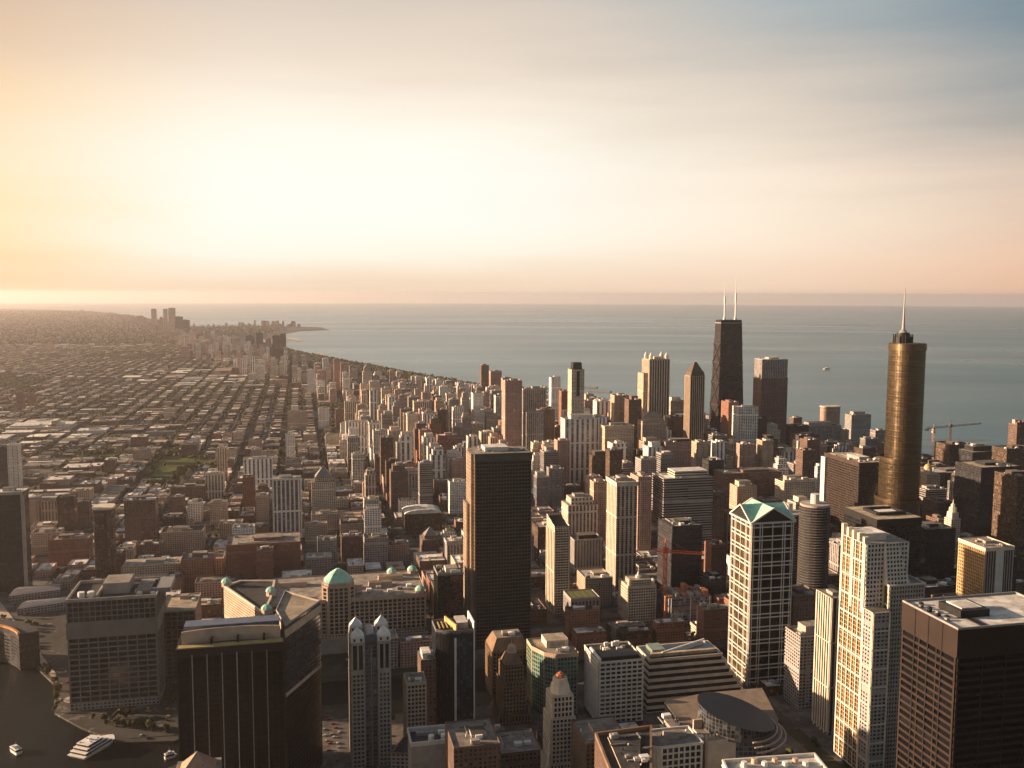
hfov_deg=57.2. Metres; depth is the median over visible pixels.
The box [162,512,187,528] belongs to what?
apartment block
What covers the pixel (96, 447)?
building
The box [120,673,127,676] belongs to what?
window
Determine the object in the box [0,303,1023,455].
lake
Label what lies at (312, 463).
building
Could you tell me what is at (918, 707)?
window
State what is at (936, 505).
residential tower
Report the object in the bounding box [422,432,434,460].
residential tower
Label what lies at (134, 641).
window
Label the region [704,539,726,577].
residential tower
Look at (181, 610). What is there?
office block
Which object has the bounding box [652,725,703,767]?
rounded corner block
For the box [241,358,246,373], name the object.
residential tower
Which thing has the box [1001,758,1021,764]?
window
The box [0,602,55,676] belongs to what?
quay road
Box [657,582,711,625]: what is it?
unfinished tower
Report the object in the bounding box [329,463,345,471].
building
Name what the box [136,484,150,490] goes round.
building
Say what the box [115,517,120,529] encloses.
building
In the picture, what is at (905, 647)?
window
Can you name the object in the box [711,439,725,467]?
residential tower
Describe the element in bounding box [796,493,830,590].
round balcony tower
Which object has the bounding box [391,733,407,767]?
black roof block
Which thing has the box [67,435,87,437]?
building
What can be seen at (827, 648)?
window
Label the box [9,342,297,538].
rise fabric
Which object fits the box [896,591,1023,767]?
rust steel tower
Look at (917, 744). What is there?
window
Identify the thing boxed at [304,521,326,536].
apartment block
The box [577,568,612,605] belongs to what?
apartment block
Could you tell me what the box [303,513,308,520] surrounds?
building
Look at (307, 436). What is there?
apartment block
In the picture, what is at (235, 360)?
tower fabric
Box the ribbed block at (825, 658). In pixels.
[812,588,838,734]
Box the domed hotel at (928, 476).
[920,460,939,485]
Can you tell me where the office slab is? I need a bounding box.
[175,615,286,767]
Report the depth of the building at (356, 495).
1849.87 m
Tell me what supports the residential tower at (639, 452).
on the ground at (50, 627)
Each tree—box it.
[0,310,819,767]
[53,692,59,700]
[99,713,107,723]
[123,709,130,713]
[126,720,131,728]
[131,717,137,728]
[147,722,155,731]
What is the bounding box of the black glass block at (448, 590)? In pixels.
[433,564,463,618]
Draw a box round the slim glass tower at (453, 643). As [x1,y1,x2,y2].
[432,610,474,724]
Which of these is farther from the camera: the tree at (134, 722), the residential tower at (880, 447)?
the residential tower at (880, 447)
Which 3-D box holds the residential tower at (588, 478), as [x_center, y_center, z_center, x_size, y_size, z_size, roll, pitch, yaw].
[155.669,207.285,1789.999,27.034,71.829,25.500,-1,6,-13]
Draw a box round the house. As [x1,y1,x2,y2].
[127,420,134,423]
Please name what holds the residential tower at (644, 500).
on the ground at (50, 627)
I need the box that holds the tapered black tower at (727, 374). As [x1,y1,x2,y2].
[708,276,743,427]
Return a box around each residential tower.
[0,444,8,488]
[0,486,32,591]
[7,442,22,487]
[15,390,24,408]
[29,494,41,528]
[56,493,77,530]
[92,503,116,576]
[124,495,158,541]
[138,315,143,325]
[143,320,147,329]
[151,309,156,322]
[160,317,163,331]
[163,309,167,322]
[167,323,174,331]
[168,308,175,323]
[175,316,182,328]
[178,335,180,344]
[181,346,189,356]
[182,319,189,331]
[194,342,205,357]
[195,343,200,358]
[208,344,213,357]
[215,329,220,338]
[217,445,227,481]
[224,347,227,357]
[232,337,237,343]
[239,332,247,343]
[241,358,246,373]
[242,474,255,507]
[243,455,272,486]
[246,335,254,343]
[250,356,254,372]
[251,447,261,456]
[252,351,257,358]
[256,332,262,348]
[256,482,269,517]
[257,364,263,380]
[265,338,271,346]
[268,356,274,372]
[270,370,275,378]
[271,359,277,374]
[272,335,279,355]
[272,474,301,533]
[275,347,283,365]
[279,361,283,374]
[280,333,285,349]
[286,431,294,457]
[292,356,296,364]
[292,364,297,380]
[297,367,301,385]
[301,355,305,374]
[307,368,314,393]
[311,466,335,509]
[317,369,325,388]
[317,373,323,380]
[317,380,324,385]
[318,386,324,400]
[318,407,329,428]
[325,367,329,384]
[326,364,333,381]
[330,387,334,403]
[333,358,340,390]
[335,407,342,427]
[340,362,346,392]
[343,371,348,388]
[344,400,358,420]
[345,420,367,435]
[347,435,358,468]
[350,367,357,387]
[352,451,364,479]
[356,403,366,419]
[358,409,369,420]
[360,382,367,402]
[360,414,368,437]
[361,389,366,405]
[362,364,371,388]
[363,495,378,518]
[364,467,376,495]
[364,500,381,532]
[366,388,375,403]
[368,420,379,459]
[369,380,379,408]
[369,388,377,420]
[372,428,386,468]
[374,452,379,483]
[377,403,386,427]
[380,382,390,404]
[380,435,392,488]
[381,386,390,399]
[381,410,392,434]
[385,458,398,498]
[388,395,395,409]
[388,426,401,457]
[389,369,394,386]
[389,461,407,510]
[392,400,402,421]
[394,388,402,399]
[396,370,402,379]
[396,441,398,459]
[399,381,405,388]
[399,394,409,407]
[399,431,411,461]
[400,407,411,430]
[403,411,409,430]
[403,461,414,467]
[405,467,417,496]
[406,383,417,391]
[406,411,417,452]
[407,395,418,410]
[413,399,429,412]
[413,421,426,466]
[414,388,423,398]
[415,375,420,387]
[418,407,427,420]
[418,428,431,460]
[418,459,432,504]
[421,391,429,399]
[422,410,435,424]
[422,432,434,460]
[426,377,431,397]
[427,442,442,458]
[428,416,440,441]
[429,446,445,478]
[432,394,440,410]
[434,397,444,411]
[435,378,443,388]
[436,408,446,432]
[436,432,456,454]
[439,385,447,399]
[444,535,462,564]
[445,392,455,400]
[446,449,459,477]
[447,478,465,513]
[449,397,458,432]
[450,457,464,478]
[452,405,463,424]
[452,422,463,444]
[453,445,463,457]
[456,382,464,388]
[456,388,465,402]
[461,391,468,412]
[461,413,470,440]
[466,434,477,449]
[471,391,483,421]
[471,421,482,444]
[472,409,484,429]
[473,405,484,411]
[479,430,493,444]
[480,364,488,390]
[481,407,492,413]
[483,390,489,407]
[485,412,501,430]
[488,433,501,443]
[489,370,501,387]
[490,389,501,412]
[491,425,501,436]
[494,393,501,412]
[497,439,509,445]
[501,376,510,389]
[502,378,521,445]
[522,386,545,445]
[523,409,543,450]
[531,440,540,452]
[532,452,539,488]
[533,470,548,506]
[536,407,554,440]
[539,442,553,451]
[540,446,557,474]
[547,465,563,507]
[549,376,560,420]
[554,424,559,438]
[554,438,569,482]
[559,389,567,424]
[560,413,597,485]
[561,409,567,416]
[561,492,597,533]
[568,362,584,413]
[584,399,592,414]
[585,473,601,494]
[588,449,605,479]
[590,478,606,540]
[592,414,607,449]
[593,399,609,416]
[599,422,634,461]
[605,446,622,479]
[605,474,637,591]
[608,440,626,459]
[610,393,628,421]
[622,460,634,476]
[624,395,641,448]
[630,471,651,549]
[635,455,656,504]
[636,447,642,456]
[637,411,665,447]
[639,436,660,447]
[643,441,662,457]
[651,467,712,550]
[656,450,673,471]
[657,516,701,588]
[659,437,691,467]
[666,426,670,438]
[669,396,683,414]
[669,414,683,437]
[691,439,708,467]
[702,457,723,480]
[704,431,726,440]
[704,440,710,456]
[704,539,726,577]
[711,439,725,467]
[712,487,724,541]
[713,467,780,509]
[720,399,738,440]
[724,509,732,552]
[726,438,740,463]
[726,454,733,467]
[729,479,756,508]
[731,405,758,455]
[736,441,754,467]
[756,438,773,467]
[758,416,766,438]
[759,434,777,462]
[767,422,780,445]
[772,456,788,477]
[774,474,814,501]
[779,446,793,463]
[783,620,814,709]
[786,423,808,444]
[787,461,794,474]
[787,495,806,510]
[789,416,801,423]
[789,432,818,446]
[790,584,815,625]
[792,439,799,460]
[795,447,814,477]
[800,437,819,463]
[802,421,840,441]
[814,463,820,493]
[819,442,827,462]
[820,405,840,424]
[825,439,838,451]
[832,442,848,451]
[841,428,848,442]
[844,411,870,438]
[854,445,875,457]
[859,436,878,447]
[870,428,884,440]
[877,440,884,453]
[913,575,951,597]
[919,485,946,516]
[919,521,955,578]
[920,467,954,488]
[921,456,929,465]
[922,497,951,520]
[926,514,943,523]
[929,462,948,466]
[931,593,959,597]
[934,440,969,466]
[954,459,1020,537]
[958,443,991,460]
[991,469,1023,579]
[992,445,1023,469]
[1007,419,1023,444]
[1012,555,1016,590]
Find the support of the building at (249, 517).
on the ground at (50, 627)
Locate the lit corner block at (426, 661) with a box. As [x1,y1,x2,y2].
[418,646,435,725]
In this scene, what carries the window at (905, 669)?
in the rust steel tower at (961, 694)
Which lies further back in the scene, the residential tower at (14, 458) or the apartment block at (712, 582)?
the residential tower at (14, 458)
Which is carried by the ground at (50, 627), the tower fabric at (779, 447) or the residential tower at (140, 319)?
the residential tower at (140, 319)
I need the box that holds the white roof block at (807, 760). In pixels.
[722,752,826,767]
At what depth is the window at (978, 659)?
545.24 m
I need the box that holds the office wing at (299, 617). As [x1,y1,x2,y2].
[276,590,322,767]
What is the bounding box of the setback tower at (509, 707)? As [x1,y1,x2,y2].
[491,638,531,725]
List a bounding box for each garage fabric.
[3,384,339,455]
[7,384,339,457]
[9,384,339,456]
[10,383,339,452]
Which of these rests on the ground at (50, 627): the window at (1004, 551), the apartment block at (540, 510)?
the apartment block at (540, 510)
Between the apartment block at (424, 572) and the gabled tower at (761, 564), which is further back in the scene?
the apartment block at (424, 572)
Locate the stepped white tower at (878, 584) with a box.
[833,523,925,767]
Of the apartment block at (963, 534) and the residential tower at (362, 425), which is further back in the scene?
the residential tower at (362, 425)
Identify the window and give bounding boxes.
[67,602,160,622]
[69,639,77,642]
[69,645,77,648]
[70,620,164,702]
[70,650,77,653]
[79,638,87,642]
[79,644,87,647]
[79,649,87,652]
[89,638,96,641]
[89,643,97,646]
[89,648,97,652]
[90,654,97,657]
[99,637,106,640]
[99,648,107,651]
[99,653,107,656]
[100,664,107,667]
[109,642,116,645]
[109,647,116,650]
[109,652,117,656]
[109,658,117,661]
[110,663,117,666]
[118,636,126,639]
[118,641,126,644]
[119,652,126,655]
[119,657,127,660]
[119,662,127,666]
[119,668,127,671]
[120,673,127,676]
[128,635,135,638]
[128,640,136,644]
[128,646,136,649]
[129,651,136,654]
[129,667,137,670]
[129,672,137,675]
[138,645,145,648]
[138,650,146,653]
[138,656,146,659]
[139,661,146,664]
[139,677,147,680]
[147,634,155,637]
[147,639,155,642]
[148,655,155,658]
[148,660,156,663]
[148,665,156,669]
[148,671,156,674]
[149,676,156,679]
[165,645,176,678]
[178,663,286,767]
[286,669,321,767]
[320,597,423,633]
[330,607,347,633]
[353,646,356,670]
[354,735,363,767]
[359,645,362,669]
[380,644,383,667]
[380,673,389,764]
[385,643,388,667]
[432,634,471,724]
[434,576,461,618]
[468,504,468,609]
[472,454,472,616]
[476,461,530,646]
[486,651,526,693]
[504,690,524,712]
[527,644,554,711]
[546,527,553,610]
[553,732,569,762]
[555,572,567,612]
[616,704,640,721]
[636,599,654,620]
[650,360,651,411]
[652,360,653,411]
[654,360,656,410]
[657,360,658,411]
[659,360,661,411]
[662,360,663,417]
[664,360,666,415]
[667,360,668,415]
[690,377,691,438]
[692,377,693,439]
[694,377,695,439]
[696,377,697,438]
[698,377,699,438]
[700,376,701,438]
[702,376,703,439]
[729,520,747,679]
[748,527,792,681]
[813,635,826,729]
[817,637,818,678]
[821,593,822,636]
[823,600,824,637]
[824,641,825,683]
[825,457,878,530]
[825,596,827,639]
[826,648,827,685]
[828,597,829,640]
[829,688,832,731]
[831,644,834,686]
[833,598,836,641]
[835,609,857,767]
[845,515,919,575]
[845,594,848,610]
[846,574,848,591]
[847,537,850,553]
[848,633,851,650]
[849,614,851,631]
[852,654,854,671]
[853,617,856,633]
[854,599,857,615]
[855,560,858,577]
[855,579,857,596]
[856,541,859,557]
[856,657,859,674]
[857,639,860,654]
[858,619,860,636]
[866,543,906,605]
[884,585,922,767]
[884,586,887,603]
[898,758,910,767]
[898,761,1023,767]
[899,737,912,749]
[899,744,912,756]
[899,751,912,764]
[900,716,914,728]
[900,723,913,735]
[900,730,913,742]
[901,688,915,699]
[901,694,915,706]
[901,702,914,713]
[901,709,914,721]
[902,666,916,678]
[902,673,916,684]
[902,680,915,692]
[903,645,917,656]
[903,652,917,663]
[903,659,916,670]
[904,630,918,641]
[904,638,917,648]
[915,748,929,762]
[915,756,929,767]
[916,727,930,740]
[916,734,930,747]
[916,742,930,755]
[917,705,931,717]
[917,713,931,725]
[917,720,931,733]
[918,683,933,695]
[918,691,932,703]
[918,698,932,711]
[919,662,934,673]
[919,669,933,680]
[919,676,933,688]
[920,640,935,651]
[920,647,934,658]
[920,654,934,666]
[933,739,948,752]
[933,746,948,760]
[933,754,947,767]
[934,716,949,730]
[934,724,949,737]
[934,732,949,745]
[935,695,951,707]
[935,702,950,715]
[935,709,950,722]
[936,672,952,684]
[936,679,951,692]
[936,687,951,699]
[937,657,952,668]
[937,664,952,676]
[938,649,953,661]
[954,764,975,767]
[955,741,976,747]
[955,749,975,754]
[955,756,975,762]
[956,726,977,732]
[956,734,976,739]
[957,544,977,594]
[957,703,978,709]
[957,711,977,716]
[957,719,977,724]
[958,688,979,693]
[958,696,978,701]
[959,665,980,670]
[959,673,980,678]
[959,680,979,686]
[960,657,980,662]
[978,754,998,759]
[978,761,998,767]
[979,731,1000,737]
[979,739,999,744]
[979,746,999,752]
[980,716,1000,721]
[980,723,1000,729]
[981,693,1002,699]
[981,701,1001,706]
[981,708,1001,714]
[982,678,1003,683]
[982,686,1002,691]
[983,655,1004,660]
[983,663,1003,668]
[983,670,1003,675]
[985,552,987,593]
[987,551,990,592]
[990,551,992,592]
[992,551,995,592]
[1001,751,1021,756]
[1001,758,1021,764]
[1002,551,1004,591]
[1002,736,1022,741]
[1002,743,1022,749]
[1003,713,1023,719]
[1003,721,1023,726]
[1003,728,1023,734]
[1004,550,1007,591]
[1004,698,1023,704]
[1004,706,1023,711]
[1005,683,1023,688]
[1005,691,1023,696]
[1006,550,1009,591]
[1006,661,1023,666]
[1006,668,1023,673]
[1006,676,1023,681]
[1007,653,1023,658]
[1009,550,1011,591]
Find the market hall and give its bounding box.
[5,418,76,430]
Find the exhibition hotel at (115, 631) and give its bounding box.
[65,573,174,710]
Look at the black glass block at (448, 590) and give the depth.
1074.02 m
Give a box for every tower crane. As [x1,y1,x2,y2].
[649,539,702,586]
[924,420,979,440]
[931,424,935,440]
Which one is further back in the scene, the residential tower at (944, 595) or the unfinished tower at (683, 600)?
the unfinished tower at (683, 600)
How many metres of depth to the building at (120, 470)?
2110.18 m
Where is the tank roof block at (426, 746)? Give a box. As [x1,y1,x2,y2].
[407,724,444,767]
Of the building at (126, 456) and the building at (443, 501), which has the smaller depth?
the building at (443, 501)
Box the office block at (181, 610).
[164,592,201,684]
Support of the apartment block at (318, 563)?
on the ground at (50, 627)
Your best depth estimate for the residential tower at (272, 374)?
4238.89 m
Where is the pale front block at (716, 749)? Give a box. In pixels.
[693,718,735,767]
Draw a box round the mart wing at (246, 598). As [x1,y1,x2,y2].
[221,578,275,617]
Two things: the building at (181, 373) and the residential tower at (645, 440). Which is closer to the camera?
the residential tower at (645, 440)
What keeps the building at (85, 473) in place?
on the ground at (50, 627)
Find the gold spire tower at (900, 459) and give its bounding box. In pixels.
[874,293,926,515]
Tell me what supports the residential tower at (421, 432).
on the ground at (50, 627)
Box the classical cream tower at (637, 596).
[618,565,655,623]
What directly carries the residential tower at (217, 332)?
on the ground at (50, 627)
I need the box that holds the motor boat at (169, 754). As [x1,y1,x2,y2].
[164,750,176,759]
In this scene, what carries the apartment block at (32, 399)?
on the ground at (50, 627)
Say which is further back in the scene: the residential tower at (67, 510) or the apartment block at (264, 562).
the residential tower at (67, 510)
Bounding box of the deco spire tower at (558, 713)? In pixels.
[540,671,575,767]
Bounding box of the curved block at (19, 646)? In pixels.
[0,619,39,670]
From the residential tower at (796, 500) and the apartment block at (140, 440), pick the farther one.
the apartment block at (140, 440)
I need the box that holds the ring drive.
[63,696,69,702]
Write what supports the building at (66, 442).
on the ground at (50, 627)
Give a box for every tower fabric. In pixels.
[181,330,663,450]
[181,331,500,426]
[183,335,479,391]
[185,333,755,466]
[187,333,943,463]
[196,334,501,425]
[197,332,608,446]
[202,331,553,443]
[203,331,470,408]
[203,338,933,466]
[208,335,668,431]
[221,333,716,472]
[236,344,922,453]
[314,360,558,444]
[347,365,869,456]
[589,396,720,431]
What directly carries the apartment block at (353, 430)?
on the ground at (50, 627)
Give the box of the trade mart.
[271,565,427,654]
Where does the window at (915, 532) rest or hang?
in the black steel tower at (898, 522)
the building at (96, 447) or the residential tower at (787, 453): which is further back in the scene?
the building at (96, 447)
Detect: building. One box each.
[0,418,27,420]
[0,421,20,425]
[0,435,11,442]
[1,430,35,435]
[3,419,22,421]
[8,437,23,442]
[20,441,40,445]
[23,414,32,418]
[23,449,35,455]
[23,462,61,468]
[23,477,39,484]
[24,473,47,479]
[25,420,51,421]
[26,434,48,440]
[27,460,64,462]
[28,488,71,492]
[29,444,41,450]
[29,492,67,499]
[30,455,50,460]
[31,418,53,419]
[32,563,37,575]
[34,433,65,438]
[34,562,56,576]
[37,441,48,446]
[39,429,59,433]
[40,481,57,488]
[41,452,53,457]
[43,475,74,485]
[47,436,60,440]
[54,573,77,587]
[55,470,94,476]
[58,441,69,445]
[59,430,69,434]
[59,437,80,444]
[63,463,90,470]
[64,531,82,533]
[64,569,81,578]
[66,416,76,420]
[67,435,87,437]
[67,558,89,569]
[69,460,86,463]
[70,433,91,436]
[71,445,82,449]
[71,457,94,463]
[72,478,85,484]
[73,413,88,416]
[74,436,96,440]
[76,427,109,433]
[80,409,105,412]
[80,439,93,444]
[82,564,94,578]
[88,463,103,469]
[89,445,100,450]
[91,419,109,424]
[92,500,108,505]
[93,497,115,503]
[94,442,105,446]
[94,477,106,480]
[95,416,107,418]
[97,425,113,428]
[97,440,108,445]
[97,492,119,500]
[102,437,122,439]
[102,481,107,490]
[102,487,124,495]
[106,476,118,485]
[107,484,128,489]
[108,416,124,418]
[108,419,121,424]
[113,428,143,433]
[115,467,127,473]
[115,504,123,513]
[115,514,123,521]
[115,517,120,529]
[115,527,124,533]
[116,533,122,544]
[117,438,130,442]
[117,460,127,467]
[118,464,129,468]
[118,544,135,558]
[119,424,136,426]
[119,454,132,457]
[120,477,131,485]
[121,376,140,378]
[122,540,137,551]
[123,476,135,481]
[123,492,139,502]
[124,468,137,478]
[125,447,139,451]
[130,460,148,464]
[130,464,143,468]
[131,491,143,494]
[133,488,147,493]
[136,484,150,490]
[137,380,155,382]
[137,410,152,415]
[140,478,161,483]
[142,408,162,410]
[145,430,175,435]
[146,445,162,449]
[148,487,161,493]
[149,426,165,430]
[149,483,164,488]
[151,440,167,443]
[154,424,181,428]
[155,493,169,503]
[158,502,161,513]
[159,488,170,496]
[166,590,180,594]
[171,372,187,374]
[179,434,188,439]
[181,379,191,381]
[188,519,194,524]
[190,477,202,482]
[191,474,204,478]
[194,471,204,473]
[197,465,208,470]
[202,617,221,619]
[203,503,209,507]
[203,508,209,517]
[204,453,214,458]
[205,378,223,379]
[207,447,216,450]
[210,442,218,446]
[212,439,220,442]
[213,370,229,372]
[213,541,226,550]
[219,427,228,430]
[228,501,240,509]
[228,507,239,518]
[228,576,240,581]
[229,495,242,505]
[231,443,239,446]
[237,476,242,481]
[239,512,254,522]
[242,507,254,512]
[244,385,263,388]
[249,522,268,532]
[264,443,279,449]
[266,437,280,441]
[268,449,277,454]
[271,431,279,437]
[284,467,302,475]
[298,449,307,456]
[298,452,306,456]
[298,456,307,462]
[301,555,303,566]
[302,491,308,495]
[302,496,308,501]
[302,502,310,511]
[303,459,320,466]
[303,466,320,473]
[303,469,318,477]
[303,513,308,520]
[304,461,318,466]
[305,487,311,497]
[305,536,316,544]
[307,442,317,446]
[309,453,318,459]
[310,446,317,450]
[318,400,328,404]
[325,444,339,448]
[327,446,335,451]
[327,454,336,461]
[329,459,344,461]
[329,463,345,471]
[330,467,347,470]
[330,470,347,477]
[335,486,351,488]
[336,488,352,495]
[336,496,348,507]
[337,509,348,518]
[347,558,363,572]
[349,493,362,496]
[349,496,362,507]
[351,479,364,487]
[351,504,362,510]
[354,482,361,491]
[361,513,384,525]
[382,527,388,537]
[386,492,389,505]
[394,512,401,524]
[403,671,426,736]
[413,551,436,566]
[437,492,446,501]
[439,496,446,508]
[453,516,462,527]
[493,724,505,731]
[496,728,541,767]
[531,560,540,568]
[531,568,545,587]
[531,598,546,623]
[537,730,542,749]
[539,549,545,563]
[552,506,560,512]
[569,576,576,589]
[606,619,637,635]
[611,621,644,639]
[612,591,617,604]
[617,720,638,728]
[618,625,652,647]
[636,549,657,563]
[636,554,641,560]
[636,561,654,572]
[636,571,656,589]
[639,722,661,728]
[650,558,656,571]
[658,688,786,757]
[690,621,696,635]
[758,678,782,696]
[828,569,839,582]
[828,582,839,591]
[954,563,956,574]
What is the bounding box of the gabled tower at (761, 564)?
[727,498,795,685]
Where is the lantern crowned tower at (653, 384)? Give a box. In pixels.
[637,351,669,418]
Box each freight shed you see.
[9,584,61,602]
[17,597,66,615]
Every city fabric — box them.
[0,309,281,343]
[0,309,295,343]
[0,310,290,343]
[0,310,295,343]
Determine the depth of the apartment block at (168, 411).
3071.47 m
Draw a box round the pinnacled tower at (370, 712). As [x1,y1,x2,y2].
[348,614,391,767]
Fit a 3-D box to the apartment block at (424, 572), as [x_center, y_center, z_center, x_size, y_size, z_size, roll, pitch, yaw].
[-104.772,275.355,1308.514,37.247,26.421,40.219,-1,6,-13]
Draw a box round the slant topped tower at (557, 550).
[546,512,569,615]
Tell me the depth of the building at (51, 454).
2343.79 m
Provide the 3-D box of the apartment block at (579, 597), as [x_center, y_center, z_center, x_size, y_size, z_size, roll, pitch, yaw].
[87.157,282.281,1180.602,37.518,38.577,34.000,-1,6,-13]
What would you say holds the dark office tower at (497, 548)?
on the ground at (50, 627)
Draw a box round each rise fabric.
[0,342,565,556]
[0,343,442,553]
[0,343,560,563]
[0,343,728,592]
[0,343,728,592]
[0,344,605,557]
[1,342,339,555]
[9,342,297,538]
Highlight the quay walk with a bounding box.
[83,718,174,737]
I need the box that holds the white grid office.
[584,640,644,724]
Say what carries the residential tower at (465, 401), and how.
on the ground at (50, 627)
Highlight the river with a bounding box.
[0,649,727,767]
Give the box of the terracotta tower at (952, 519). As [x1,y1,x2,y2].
[944,499,960,563]
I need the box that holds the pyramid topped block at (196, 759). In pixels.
[176,751,221,767]
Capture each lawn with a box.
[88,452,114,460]
[146,455,212,481]
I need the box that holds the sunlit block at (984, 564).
[956,536,1014,594]
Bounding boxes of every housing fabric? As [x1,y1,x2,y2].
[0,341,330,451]
[0,341,343,448]
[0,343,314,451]
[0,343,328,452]
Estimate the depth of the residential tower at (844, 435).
2424.77 m
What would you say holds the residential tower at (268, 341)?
on the ground at (50, 627)
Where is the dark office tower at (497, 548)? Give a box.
[463,444,531,648]
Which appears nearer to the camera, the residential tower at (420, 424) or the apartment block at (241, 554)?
the apartment block at (241, 554)
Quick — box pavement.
[0,344,844,767]
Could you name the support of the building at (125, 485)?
on the ground at (50, 627)
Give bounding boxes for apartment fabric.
[196,340,533,570]
[235,350,455,510]
[258,351,933,536]
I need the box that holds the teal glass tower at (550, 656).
[526,632,578,715]
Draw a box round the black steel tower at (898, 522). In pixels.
[844,505,921,575]
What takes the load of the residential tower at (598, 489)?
on the ground at (50, 627)
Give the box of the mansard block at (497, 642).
[485,629,526,698]
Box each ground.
[0,309,848,767]
[265,351,355,364]
[290,359,403,372]
[358,375,408,383]
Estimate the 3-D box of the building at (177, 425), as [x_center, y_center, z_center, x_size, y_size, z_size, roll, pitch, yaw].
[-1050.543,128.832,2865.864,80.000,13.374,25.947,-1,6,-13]
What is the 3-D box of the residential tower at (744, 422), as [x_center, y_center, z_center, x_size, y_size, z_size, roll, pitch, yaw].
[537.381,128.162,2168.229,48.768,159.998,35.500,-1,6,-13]
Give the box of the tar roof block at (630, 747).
[594,725,651,767]
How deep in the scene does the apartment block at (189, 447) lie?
2356.48 m
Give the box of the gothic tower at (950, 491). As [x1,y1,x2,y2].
[947,471,954,502]
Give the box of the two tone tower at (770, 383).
[753,357,787,443]
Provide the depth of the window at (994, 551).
1071.84 m
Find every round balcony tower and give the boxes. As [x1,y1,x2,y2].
[786,502,799,584]
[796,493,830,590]
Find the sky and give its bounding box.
[0,0,1023,306]
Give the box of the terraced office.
[636,638,743,712]
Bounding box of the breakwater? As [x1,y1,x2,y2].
[588,390,611,391]
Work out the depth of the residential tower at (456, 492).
1760.62 m
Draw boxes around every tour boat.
[9,744,21,755]
[68,733,114,759]
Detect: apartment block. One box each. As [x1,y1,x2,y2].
[27,393,37,407]
[31,521,57,532]
[31,527,63,554]
[41,497,57,520]
[48,533,93,565]
[68,487,93,500]
[77,498,92,528]
[78,479,101,492]
[90,577,106,579]
[104,457,116,473]
[116,548,125,573]
[121,557,181,577]
[131,434,148,447]
[133,447,151,462]
[137,539,164,556]
[137,554,154,558]
[160,524,205,554]
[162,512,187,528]
[163,407,174,417]
[167,571,184,593]
[170,494,185,512]
[171,483,206,500]
[181,441,198,456]
[181,550,215,588]
[188,498,202,521]
[191,435,200,449]
[195,576,227,604]
[201,597,222,617]
[205,471,224,498]
[206,354,210,361]
[210,499,227,524]
[213,431,221,439]
[216,550,225,575]
[219,519,242,537]
[220,440,228,446]
[223,431,231,437]
[226,531,300,579]
[227,447,235,462]
[227,457,233,469]
[232,367,239,373]
[232,523,254,533]
[233,430,242,443]
[233,482,242,493]
[245,446,255,456]
[248,373,256,380]
[248,437,262,448]
[256,492,268,522]
[256,545,273,579]
[270,379,277,384]
[279,378,287,383]
[282,569,311,576]
[285,457,301,467]
[288,410,306,428]
[292,381,300,388]
[297,442,306,449]
[302,373,306,381]
[303,432,315,440]
[304,480,310,491]
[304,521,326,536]
[306,551,331,575]
[311,509,337,533]
[317,535,336,569]
[318,393,323,400]
[325,432,338,444]
[339,439,346,460]
[340,422,344,432]
[340,511,361,518]
[340,518,363,537]
[341,530,362,561]
[342,433,348,439]
[346,390,352,400]
[347,457,365,473]
[349,427,357,435]
[359,435,367,453]
[362,481,364,496]
[363,532,387,565]
[370,447,372,464]
[382,474,384,493]
[388,539,409,562]
[390,632,397,668]
[398,497,415,511]
[399,635,431,667]
[402,504,441,534]
[409,488,417,503]
[416,449,418,466]
[416,553,444,580]
[420,527,439,552]
[422,570,433,589]
[426,573,433,605]
[431,580,433,612]
[433,478,450,498]
[439,547,444,557]
[441,527,456,546]
[444,383,452,388]
[445,718,499,767]
[451,554,462,567]
[531,506,553,514]
[531,512,543,531]
[531,532,533,559]
[532,521,546,555]
[563,588,599,624]
[564,483,580,499]
[565,604,598,641]
[569,532,602,573]
[571,625,606,652]
[571,716,621,767]
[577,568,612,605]
[580,481,584,492]
[652,617,685,643]
[696,602,728,641]
[699,571,725,602]
[701,551,703,571]
[713,593,728,602]
[724,596,728,604]
[726,554,729,578]
[757,496,781,502]
[829,537,840,572]
[832,532,840,536]
[844,440,858,449]
[939,578,956,581]
[947,581,955,592]
[960,531,978,537]
[1015,579,1023,594]
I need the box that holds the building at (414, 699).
[403,671,426,736]
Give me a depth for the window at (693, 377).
2137.60 m
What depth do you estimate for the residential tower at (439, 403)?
2594.38 m
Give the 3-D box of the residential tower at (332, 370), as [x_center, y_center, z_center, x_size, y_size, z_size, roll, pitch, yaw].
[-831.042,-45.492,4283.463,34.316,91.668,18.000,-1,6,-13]
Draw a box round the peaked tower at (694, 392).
[683,362,704,439]
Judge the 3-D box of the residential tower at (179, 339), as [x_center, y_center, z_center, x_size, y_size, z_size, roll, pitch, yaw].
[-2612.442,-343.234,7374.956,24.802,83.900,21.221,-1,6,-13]
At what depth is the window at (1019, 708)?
555.32 m

